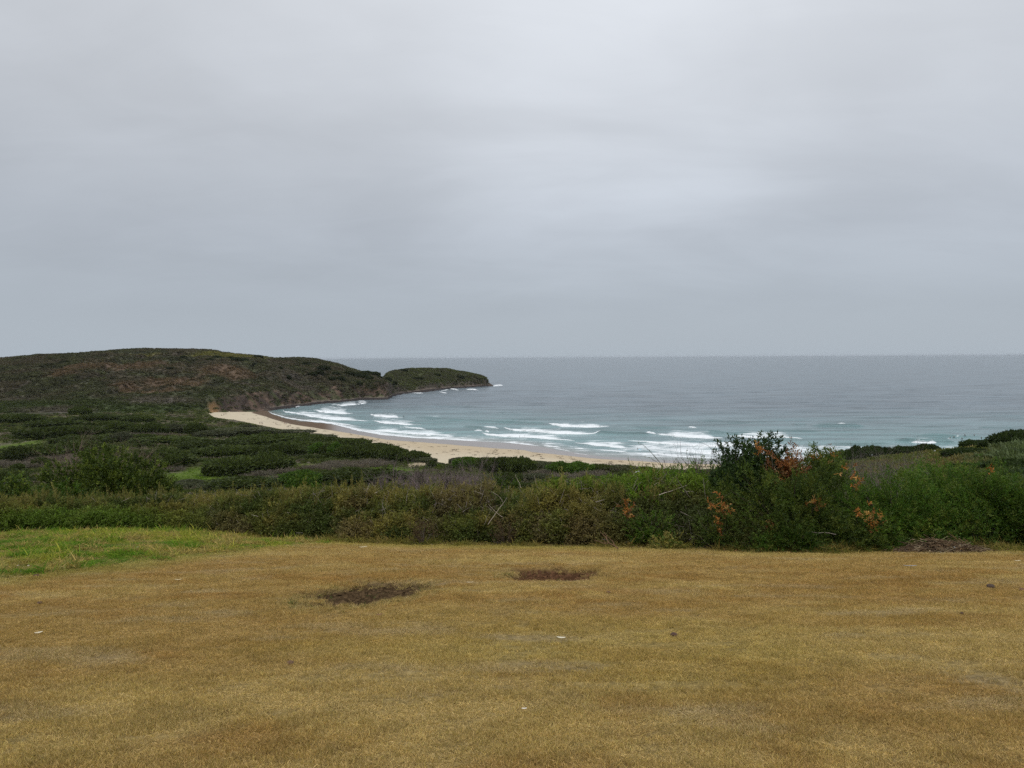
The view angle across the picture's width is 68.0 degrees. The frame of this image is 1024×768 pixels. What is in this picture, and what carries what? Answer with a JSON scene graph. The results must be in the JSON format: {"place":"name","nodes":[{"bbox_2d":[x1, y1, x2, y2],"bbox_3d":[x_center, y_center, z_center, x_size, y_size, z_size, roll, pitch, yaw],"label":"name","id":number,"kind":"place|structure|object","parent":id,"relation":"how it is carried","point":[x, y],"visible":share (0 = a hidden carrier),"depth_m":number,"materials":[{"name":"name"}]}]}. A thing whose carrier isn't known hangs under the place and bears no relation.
{"place":"outdoors","nodes":[
{"label":"outdoors","id":0,"kind":"place"},
{"bbox_2d":[0,349,492,414],"bbox_3d":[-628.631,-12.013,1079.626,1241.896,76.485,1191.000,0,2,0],"label":"headland","id":1,"kind":"structure","parent":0,"point":[267,405],"depth_m":792.96,"materials":[{"name":"plant"}]},
{"bbox_2d":[0,347,488,412],"bbox_3d":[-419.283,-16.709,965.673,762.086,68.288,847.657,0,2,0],"label":"heath","id":2,"kind":"object","parent":1,"relation":"on","point":[37,400],"visible":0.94,"depth_m":804.13,"materials":[{"name":"plant"}]},
{"bbox_2d":[0,410,618,534],"bbox_3d":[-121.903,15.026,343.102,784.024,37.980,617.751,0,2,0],"label":"hillside","id":3,"kind":"structure","parent":0,"point":[182,475],"depth_m":303.56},
{"bbox_2d":[0,469,29,483],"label":"dune thicket","id":4,"kind":"object","parent":3,"relation":"on","point":[4,473],"visible":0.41,"depth_m":249.85,"materials":[{"name":"green plant"}]},
{"bbox_2d":[1,446,35,461],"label":"dune thicket","id":5,"kind":"object","parent":3,"relation":"on","point":[12,452],"visible":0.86,"depth_m":320.67,"materials":[{"name":"green plant"}]},
{"bbox_2d":[0,413,49,423],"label":"dune thicket","id":6,"kind":"object","parent":3,"relation":"on","point":[18,418],"visible":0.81,"depth_m":508.81,"materials":[{"name":"green plant"}]},
{"bbox_2d":[0,470,65,499],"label":"rounded bush","id":7,"kind":"object","parent":3,"relation":"on","point":[17,490],"visible":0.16,"depth_m":58.02,"materials":[{"name":"green plant"}]},
{"bbox_2d":[0,443,76,457],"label":"dune thicket","id":8,"kind":"object","parent":3,"relation":"on","point":[41,448],"visible":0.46,"depth_m":329.60,"materials":[{"name":"green plant"}]},
{"bbox_2d":[22,418,84,427],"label":"dune thicket","id":9,"kind":"object","parent":3,"relation":"on","point":[47,422],"visible":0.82,"depth_m":473.16,"materials":[{"name":"green plant"}]},
{"bbox_2d":[10,424,112,439],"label":"dune thicket","id":10,"kind":"object","parent":3,"relation":"on","point":[35,433],"visible":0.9,"depth_m":417.44,"materials":[{"name":"green plant"}]},
{"bbox_2d":[31,477,107,498],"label":"rounded bush","id":11,"kind":"object","parent":3,"relation":"on","point":[75,492],"visible":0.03,"depth_m":51.90,"materials":[{"name":"green plant"}]},
{"bbox_2d":[67,406,92,414],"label":"dune thicket","id":12,"kind":"object","parent":3,"relation":"on","point":[73,410],"visible":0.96,"depth_m":576.35,"materials":[{"name":"green plant"}]},
{"bbox_2d":[53,440,111,453],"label":"dune thicket","id":13,"kind":"object","parent":3,"relation":"on","point":[75,443],"visible":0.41,"depth_m":337.66,"materials":[{"name":"green plant"}]},
{"bbox_2d":[45,435,120,443],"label":"dune thicket","id":14,"kind":"object","parent":3,"relation":"on","point":[102,438],"visible":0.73,"depth_m":387.26,"materials":[{"name":"green plant"}]},
{"bbox_2d":[69,414,121,420],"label":"dune thicket","id":15,"kind":"object","parent":3,"relation":"on","point":[101,417],"visible":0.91,"depth_m":535.88,"materials":[{"name":"green plant"}]},
{"bbox_2d":[28,421,177,489],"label":"bare shrub","id":16,"kind":"object","parent":3,"relation":"on","point":[90,453],"visible":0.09,"depth_m":66.58,"materials":[{"name":"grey plant"}]},
{"bbox_2d":[34,442,185,500],"bbox_3d":[-31.403,7.770,60.341,11.146,6.442,8.867,0,2,0],"label":"rounded bush","id":17,"kind":"object","parent":3,"relation":"on","point":[91,472],"visible":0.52,"depth_m":58.93,"materials":[{"name":"green plant"}]},
{"bbox_2d":[97,421,134,429],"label":"dune thicket","id":18,"kind":"object","parent":3,"relation":"on","point":[115,425],"visible":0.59,"depth_m":459.38,"materials":[{"name":"green plant"}]},
{"bbox_2d":[109,431,133,441],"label":"grey thicket","id":19,"kind":"object","parent":3,"relation":"on","point":[125,434],"visible":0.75,"depth_m":395.28,"materials":[{"name":"green plant"}]},
{"bbox_2d":[118,415,156,422],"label":"dune thicket","id":20,"kind":"object","parent":3,"relation":"on","point":[137,418],"visible":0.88,"depth_m":515.65,"materials":[{"name":"green plant"}]},
{"bbox_2d":[126,422,169,433],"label":"dune thicket","id":21,"kind":"object","parent":3,"relation":"on","point":[150,427],"visible":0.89,"depth_m":429.35,"materials":[{"name":"green plant"}]},
{"bbox_2d":[126,448,198,467],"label":"dune thicket","id":22,"kind":"object","parent":3,"relation":"on","point":[188,457],"visible":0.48,"depth_m":297.98,"materials":[{"name":"green plant"}]},
{"bbox_2d":[128,435,210,444],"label":"dune thicket","id":23,"kind":"object","parent":3,"relation":"on","point":[165,439],"visible":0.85,"depth_m":386.08,"materials":[{"name":"green plant"}]},
{"bbox_2d":[162,453,182,468],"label":"dune thicket","id":24,"kind":"object","parent":3,"relation":"on","point":[175,459],"visible":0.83,"depth_m":290.30,"materials":[{"name":"green plant"}]},
{"bbox_2d":[165,423,185,433],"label":"grey thicket","id":25,"kind":"object","parent":3,"relation":"on","point":[177,427],"visible":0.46,"depth_m":440.78,"materials":[{"name":"green plant"}]},
{"bbox_2d":[183,422,207,433],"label":"dune thicket","id":26,"kind":"object","parent":3,"relation":"on","point":[190,428],"visible":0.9,"depth_m":434.81,"materials":[{"name":"green plant"}]},
{"bbox_2d":[173,439,249,447],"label":"dune thicket","id":27,"kind":"object","parent":3,"relation":"on","point":[205,442],"visible":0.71,"depth_m":372.01,"materials":[{"name":"green plant"}]},
{"bbox_2d":[191,430,236,437],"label":"grey thicket","id":28,"kind":"object","parent":3,"relation":"on","point":[214,433],"visible":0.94,"depth_m":419.61,"materials":[{"name":"green plant"}]},
{"bbox_2d":[189,444,266,457],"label":"dune thicket","id":29,"kind":"object","parent":3,"relation":"on","point":[217,451],"visible":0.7,"depth_m":334.46,"materials":[{"name":"green plant"}]},
{"bbox_2d":[199,454,261,476],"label":"dune thicket","id":30,"kind":"object","parent":3,"relation":"on","point":[221,467],"visible":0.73,"depth_m":272.56,"materials":[{"name":"green plant"}]},
{"bbox_2d":[199,475,284,490],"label":"dune thicket","id":31,"kind":"object","parent":3,"relation":"on","point":[242,481],"visible":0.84,"depth_m":240.19,"materials":[{"name":"green plant"}]},
{"bbox_2d":[215,427,274,434],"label":"grey thicket","id":32,"kind":"object","parent":3,"relation":"on","point":[247,430],"visible":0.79,"depth_m":435.04,"materials":[{"name":"green plant"}]},
{"bbox_2d":[226,433,301,444],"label":"dune thicket","id":33,"kind":"object","parent":3,"relation":"on","point":[267,439],"visible":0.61,"depth_m":392.46,"materials":[{"name":"green plant"}]},
{"bbox_2d":[250,453,290,470],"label":"dune thicket","id":34,"kind":"object","parent":3,"relation":"on","point":[274,462],"visible":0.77,"depth_m":277.70,"materials":[{"name":"green plant"}]},
{"bbox_2d":[250,450,293,465],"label":"dune thicket","id":35,"kind":"object","parent":3,"relation":"on","point":[283,455],"visible":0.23,"depth_m":293.06,"materials":[{"name":"green plant"}]},
{"bbox_2d":[243,442,308,456],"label":"dune thicket","id":36,"kind":"object","parent":3,"relation":"on","point":[289,449],"visible":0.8,"depth_m":334.20,"materials":[{"name":"green plant"}]},
{"bbox_2d":[272,429,317,433],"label":"grey thicket","id":37,"kind":"object","parent":3,"relation":"on","point":[295,430],"visible":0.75,"depth_m":443.91,"materials":[{"name":"green plant"}]},
{"bbox_2d":[272,432,322,438],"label":"dune thicket","id":38,"kind":"object","parent":3,"relation":"on","point":[304,435],"visible":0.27,"depth_m":406.15,"materials":[{"name":"green plant"}]},
{"bbox_2d":[270,440,329,449],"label":"dune thicket","id":39,"kind":"object","parent":3,"relation":"on","point":[305,443],"visible":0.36,"depth_m":369.07,"materials":[{"name":"green plant"}]},
{"bbox_2d":[277,469,323,484],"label":"bright thicket","id":40,"kind":"object","parent":3,"relation":"on","point":[285,477],"visible":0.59,"depth_m":245.04,"materials":[{"name":"green plant"}]},
{"bbox_2d":[280,471,321,493],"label":"rounded bush","id":41,"kind":"object","parent":3,"relation":"on","point":[295,483],"visible":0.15,"depth_m":62.28,"materials":[{"name":"green plant"}]},
{"bbox_2d":[0,412,624,478],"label":"dead heath","id":42,"kind":"object","parent":3,"relation":"on","point":[336,464],"visible":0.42,"depth_m":289.59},
{"bbox_2d":[307,442,324,453],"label":"bright thicket","id":43,"kind":"object","parent":3,"relation":"on","point":[313,447],"visible":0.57,"depth_m":349.81,"materials":[{"name":"green plant"}]},
{"bbox_2d":[292,436,345,441],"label":"dune thicket","id":44,"kind":"object","parent":3,"relation":"on","point":[323,439],"visible":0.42,"depth_m":386.11,"materials":[{"name":"green plant"}]},
{"bbox_2d":[334,444,360,458],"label":"dune thicket","id":45,"kind":"object","parent":3,"relation":"on","point":[343,451],"visible":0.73,"depth_m":335.47,"materials":[{"name":"green plant"}]},
{"bbox_2d":[328,438,373,445],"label":"dune thicket","id":46,"kind":"object","parent":3,"relation":"on","point":[351,441],"visible":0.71,"depth_m":377.45,"materials":[{"name":"green plant"}]},
{"bbox_2d":[319,467,408,485],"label":"dune thicket","id":47,"kind":"object","parent":3,"relation":"on","point":[342,475],"visible":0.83,"depth_m":248.71,"materials":[{"name":"green plant"}]},
{"bbox_2d":[348,443,384,458],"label":"dune thicket","id":48,"kind":"object","parent":3,"relation":"on","point":[368,450],"visible":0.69,"depth_m":334.03,"materials":[{"name":"green plant"}]},
{"bbox_2d":[0,407,776,496],"bbox_3d":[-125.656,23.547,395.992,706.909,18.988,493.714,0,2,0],"label":"dune scrub","id":49,"kind":"object","parent":3,"relation":"on","point":[160,417],"visible":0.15,"depth_m":332.10,"materials":[{"name":"plant"}]},
{"bbox_2d":[378,445,408,461],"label":"dune thicket","id":50,"kind":"object","parent":3,"relation":"on","point":[392,450],"visible":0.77,"depth_m":313.25,"materials":[{"name":"green plant"}]},
{"bbox_2d":[394,449,431,462],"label":"dune thicket","id":51,"kind":"object","parent":3,"relation":"on","point":[413,454],"visible":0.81,"depth_m":311.07,"materials":[{"name":"green plant"}]},
{"bbox_2d":[411,457,437,462],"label":"grey thicket","id":52,"kind":"object","parent":3,"relation":"on","point":[422,459],"visible":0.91,"depth_m":308.84,"materials":[{"name":"green plant"}]},
{"bbox_2d":[399,465,465,513],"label":"bare shrub","id":53,"kind":"object","parent":3,"relation":"on","point":[423,476],"visible":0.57,"depth_m":58.74,"materials":[{"name":"grey plant"}]},
{"bbox_2d":[361,451,510,489],"bbox_3d":[-6.358,8.329,61.796,13.202,5.710,10.315,0,2,12],"label":"bare shrub","id":54,"kind":"object","parent":3,"relation":"on","point":[439,478],"visible":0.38,"depth_m":62.40,"materials":[{"name":"grey plant"}]},
{"bbox_2d":[451,456,483,468],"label":"bright thicket","id":55,"kind":"object","parent":3,"relation":"on","point":[455,461],"visible":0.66,"depth_m":287.55,"materials":[{"name":"green plant"}]},
{"bbox_2d":[473,457,500,470],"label":"dune thicket","id":56,"kind":"object","parent":3,"relation":"on","point":[478,464],"visible":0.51,"depth_m":285.09,"materials":[{"name":"green plant"}]},
{"bbox_2d":[484,456,516,472],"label":"dune thicket","id":57,"kind":"object","parent":3,"relation":"on","point":[500,461],"visible":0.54,"depth_m":279.40,"materials":[{"name":"green plant"}]},
{"bbox_2d":[492,468,522,492],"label":"rounded bush","id":58,"kind":"object","parent":3,"relation":"on","point":[514,483],"visible":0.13,"depth_m":61.90,"materials":[{"name":"green plant"}]},
{"bbox_2d":[498,472,519,481],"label":"dune thicket","id":59,"kind":"object","parent":3,"relation":"on","point":[511,476],"visible":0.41,"depth_m":244.54,"materials":[{"name":"green plant"}]},
{"bbox_2d":[505,455,536,473],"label":"dune thicket","id":60,"kind":"object","parent":3,"relation":"on","point":[530,466],"visible":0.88,"depth_m":275.97,"materials":[{"name":"green plant"}]},
{"bbox_2d":[522,473,555,480],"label":"grey thicket","id":61,"kind":"object","parent":3,"relation":"on","point":[531,476],"visible":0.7,"depth_m":258.59,"materials":[{"name":"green plant"}]},
{"bbox_2d":[544,460,572,473],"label":"bright thicket","id":62,"kind":"object","parent":3,"relation":"on","point":[556,465],"visible":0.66,"depth_m":271.18,"materials":[{"name":"green plant"}]},
{"bbox_2d":[562,461,595,472],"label":"bright thicket","id":63,"kind":"object","parent":3,"relation":"on","point":[579,466],"visible":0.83,"depth_m":270.14,"materials":[{"name":"green plant"}]},
{"bbox_2d":[611,464,638,471],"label":"grey thicket","id":64,"kind":"object","parent":3,"relation":"on","point":[627,467],"visible":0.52,"depth_m":277.50,"materials":[{"name":"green plant"}]},
{"bbox_2d":[832,449,861,460],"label":"spur shrub","id":65,"kind":"object","parent":3,"relation":"on","point":[849,453],"visible":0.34,"depth_m":113.31,"materials":[{"name":"green plant"}]},
{"bbox_2d":[689,437,1023,544],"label":"spur grass","id":66,"kind":"structure","parent":3,"relation":"on","point":[1012,449],"depth_m":73.91,"materials":[{"name":"plant"}]},
{"bbox_2d":[856,444,885,458],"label":"spur shrub","id":67,"kind":"object","parent":3,"relation":"on","point":[871,448],"visible":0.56,"depth_m":113.36,"materials":[{"name":"green plant"}]},
{"bbox_2d":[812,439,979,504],"bbox_3d":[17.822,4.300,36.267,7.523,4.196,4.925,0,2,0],"label":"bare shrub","id":68,"kind":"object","parent":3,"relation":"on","point":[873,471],"visible":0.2,"depth_m":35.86,"materials":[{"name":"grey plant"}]},
{"bbox_2d":[891,445,919,454],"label":"spur shrub","id":69,"kind":"object","parent":3,"relation":"on","point":[903,448],"visible":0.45,"depth_m":113.56,"materials":[{"name":"green plant"}]},
{"bbox_2d":[913,443,939,451],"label":"spur shrub","id":70,"kind":"object","parent":3,"relation":"on","point":[929,445],"visible":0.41,"depth_m":113.75,"materials":[{"name":"green plant"}]},
{"bbox_2d":[939,447,985,456],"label":"spur shrub","id":71,"kind":"object","parent":3,"relation":"on","point":[957,450],"visible":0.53,"depth_m":90.04,"materials":[{"name":"green plant"}]},
{"bbox_2d":[958,438,982,446],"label":"spur shrub","id":72,"kind":"object","parent":3,"relation":"on","point":[969,442],"visible":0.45,"depth_m":114.07,"materials":[{"name":"green plant"}]},
{"bbox_2d":[976,457,1023,467],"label":"spur shrub","id":73,"kind":"object","parent":3,"relation":"on","point":[1015,461],"visible":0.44,"depth_m":59.73,"materials":[{"name":"green plant"}]},
{"bbox_2d":[984,428,1023,447],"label":"spur shrub","id":74,"kind":"object","parent":3,"relation":"on","point":[1006,435],"visible":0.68,"depth_m":95.25,"materials":[{"name":"green plant"}]},
{"bbox_2d":[209,411,811,469],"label":"beach","id":75,"kind":"structure","parent":0,"point":[463,448],"depth_m":415.99,"materials":[{"name":"sand"}]},
{"bbox_2d":[225,413,707,468],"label":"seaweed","id":76,"kind":"object","parent":75,"relation":"on","point":[514,451],"visible":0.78,"depth_m":372.68,"materials":[{"name":"brown plant"}]},
{"bbox_2d":[0,529,1023,767],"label":"lawn","id":77,"kind":"structure","parent":0,"point":[971,677],"depth_m":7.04,"materials":[{"name":"plant"}]},
{"bbox_2d":[0,459,776,549],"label":"thicket","id":78,"kind":"object","parent":77,"relation":"on","point":[47,509],"visible":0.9,"depth_m":28.01,"materials":[{"name":"plant"}]},
{"bbox_2d":[119,471,746,546],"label":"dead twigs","id":79,"kind":"object","parent":78,"relation":"in","point":[489,502],"depth_m":27.34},
{"bbox_2d":[407,517,444,544],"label":"dry weed","id":80,"kind":"object","parent":77,"relation":"on","point":[420,533],"visible":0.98,"depth_m":26.01,"materials":[{"name":"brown plant"}]},
{"bbox_2d":[264,565,631,615],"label":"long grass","id":81,"kind":"structure","parent":77,"relation":"on","point":[334,606],"depth_m":12.08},
{"bbox_2d":[305,568,598,606],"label":"earth crumbs","id":82,"kind":"object","parent":77,"relation":"on","point":[401,591],"visible":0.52,"depth_m":13.84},
{"bbox_2d":[492,519,521,543],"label":"dry weed","id":83,"kind":"object","parent":77,"relation":"on","point":[499,536],"visible":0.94,"depth_m":25.43,"materials":[{"name":"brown plant"}]},
{"bbox_2d":[0,522,1023,577],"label":"green grass","id":84,"kind":"structure","parent":77,"relation":"on","point":[57,545],"depth_m":23.00,"materials":[{"name":"plant"}]},
{"bbox_2d":[616,498,682,544],"bbox_3d":[4.196,4.345,23.785,2.276,1.801,1.386,-1,2,-16],"label":"wattle sapling","id":85,"kind":"object","parent":77,"relation":"on","point":[644,527],"visible":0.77,"depth_m":23.67,"materials":[{"name":"green plant"}]},
{"bbox_2d":[622,464,696,542],"bbox_3d":[5.057,4.108,25.547,3.586,2.893,2.724,0,2,0],"label":"leafy bush","id":86,"kind":"object","parent":77,"relation":"on","point":[643,487],"visible":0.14,"depth_m":25.46,"materials":[{"name":"green plant"}]},
{"bbox_2d":[647,531,683,548],"bbox_3d":[4.662,4.779,23.076,1.073,0.671,0.902,1,2,28],"label":"wattle sapling","id":87,"kind":"object","parent":77,"relation":"on","point":[669,538],"visible":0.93,"depth_m":23.02,"materials":[{"name":"green plant"}]},
{"bbox_2d":[657,438,761,478],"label":"bare shrub","id":88,"kind":"object","parent":77,"relation":"on","point":[689,455],"visible":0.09,"depth_m":27.80,"materials":[{"name":"grey plant"}]},
{"bbox_2d":[687,491,737,548],"bbox_3d":[6.125,4.086,22.802,1.464,1.968,1.513,-2,3,-42],"label":"wattle sapling","id":89,"kind":"object","parent":77,"relation":"on","point":[717,524],"visible":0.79,"depth_m":22.57,"materials":[{"name":"green plant"}]},
{"bbox_2d":[662,454,773,521],"bbox_3d":[6.779,4.026,26.138,4.876,3.157,3.975,0,2,0],"label":"leafy bush","id":90,"kind":"object","parent":77,"relation":"on","point":[693,469],"depth_m":26.14,"materials":[{"name":"green plant"}]},
{"bbox_2d":[705,429,797,502],"bbox_3d":[7.795,3.400,24.814,3.299,3.918,2.708,0,2,0],"label":"wattle shrub","id":91,"kind":"object","parent":77,"relation":"on","point":[747,454],"visible":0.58,"depth_m":24.41,"materials":[{"name":"green plant"}]},
{"bbox_2d":[748,528,783,551],"bbox_3d":[7.294,4.511,21.769,0.890,0.807,1.046,-1,2,-17],"label":"wattle sapling","id":92,"kind":"object","parent":77,"relation":"on","point":[758,539],"visible":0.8,"depth_m":21.70,"materials":[{"name":"green plant"}]},
{"bbox_2d":[763,436,815,513],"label":"dead shrub","id":93,"kind":"object","parent":77,"relation":"on","point":[785,468],"visible":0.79,"depth_m":23.86,"materials":[{"name":"brown plant"}]},
{"bbox_2d":[692,445,899,552],"bbox_3d":[8.602,3.557,22.931,5.812,3.300,4.826,1,2,31],"label":"wattle shrub","id":94,"kind":"object","parent":77,"relation":"on","point":[813,505],"visible":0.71,"depth_m":22.51,"materials":[{"name":"green plant"}]},
{"bbox_2d":[756,516,835,552],"bbox_3d":[8.120,4.348,21.673,2.357,1.114,1.505,0,2,0],"label":"wattle sapling","id":95,"kind":"object","parent":77,"relation":"on","point":[799,541],"visible":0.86,"depth_m":21.49,"materials":[{"name":"green plant"}]},
{"bbox_2d":[800,441,856,522],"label":"wattle shrub","id":96,"kind":"object","parent":77,"relation":"on","point":[831,455],"visible":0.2,"depth_m":24.59,"materials":[{"name":"green plant"}]},
{"bbox_2d":[813,512,923,551],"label":"wattle shrub","id":97,"kind":"object","parent":77,"relation":"on","point":[878,541],"visible":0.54,"depth_m":22.07,"materials":[{"name":"green plant"}]},
{"bbox_2d":[820,464,979,550],"bbox_3d":[11.503,3.792,22.880,4.588,2.763,3.631,1,2,24],"label":"wattle shrub","id":98,"kind":"object","parent":77,"relation":"on","point":[905,517],"visible":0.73,"depth_m":22.76,"materials":[{"name":"green plant"}]},
{"bbox_2d":[892,485,985,542],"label":"wattle shrub","id":99,"kind":"object","parent":77,"relation":"on","point":[939,524],"visible":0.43,"depth_m":22.65,"materials":[{"name":"green plant"}]},
{"bbox_2d":[879,454,1002,538],"bbox_3d":[13.733,3.790,24.632,4.514,3.089,3.836,-1,2,-20],"label":"wattle shrub","id":100,"kind":"object","parent":77,"relation":"on","point":[950,475],"visible":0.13,"depth_m":24.33,"materials":[{"name":"green plant"}]},
{"bbox_2d":[874,533,1007,552],"bbox_3d":[11.999,4.529,21.412,4.714,0.522,1.873,0,2,0],"label":"brush pile","id":101,"kind":"object","parent":77,"relation":"on","point":[933,544],"visible":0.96,"depth_m":21.27,"materials":[{"name":"brown plant"}]},
{"bbox_2d":[915,453,1023,544],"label":"wattle shrub","id":102,"kind":"object","parent":77,"relation":"on","point":[977,491],"visible":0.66,"depth_m":23.00,"materials":[{"name":"green plant"}]},
{"bbox_2d":[982,478,1023,547],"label":"wattle shrub","id":103,"kind":"object","parent":77,"relation":"on","point":[1009,510],"visible":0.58,"depth_m":22.67,"materials":[{"name":"green plant"}]},
{"bbox_2d":[0,0,1023,358],"label":"sky","id":104,"kind":"structure","parent":0,"point":[321,179],"materials":[{"name":"grey"}]},
{"bbox_2d":[269,355,1023,462],"bbox_3d":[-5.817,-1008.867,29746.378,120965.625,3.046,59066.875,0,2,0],"label":"sea","id":105,"kind":"structure","parent":0,"point":[890,401],"depth_m":807.52,"materials":[{"name":"liquid"}]},
{"bbox_2d":[268,385,936,457],"bbox_3d":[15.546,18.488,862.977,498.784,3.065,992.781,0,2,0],"label":"surf","id":106,"kind":"structure","parent":105,"relation":"on","point":[675,435],"depth_m":487.07,"materials":[{"name":"white liquid"}]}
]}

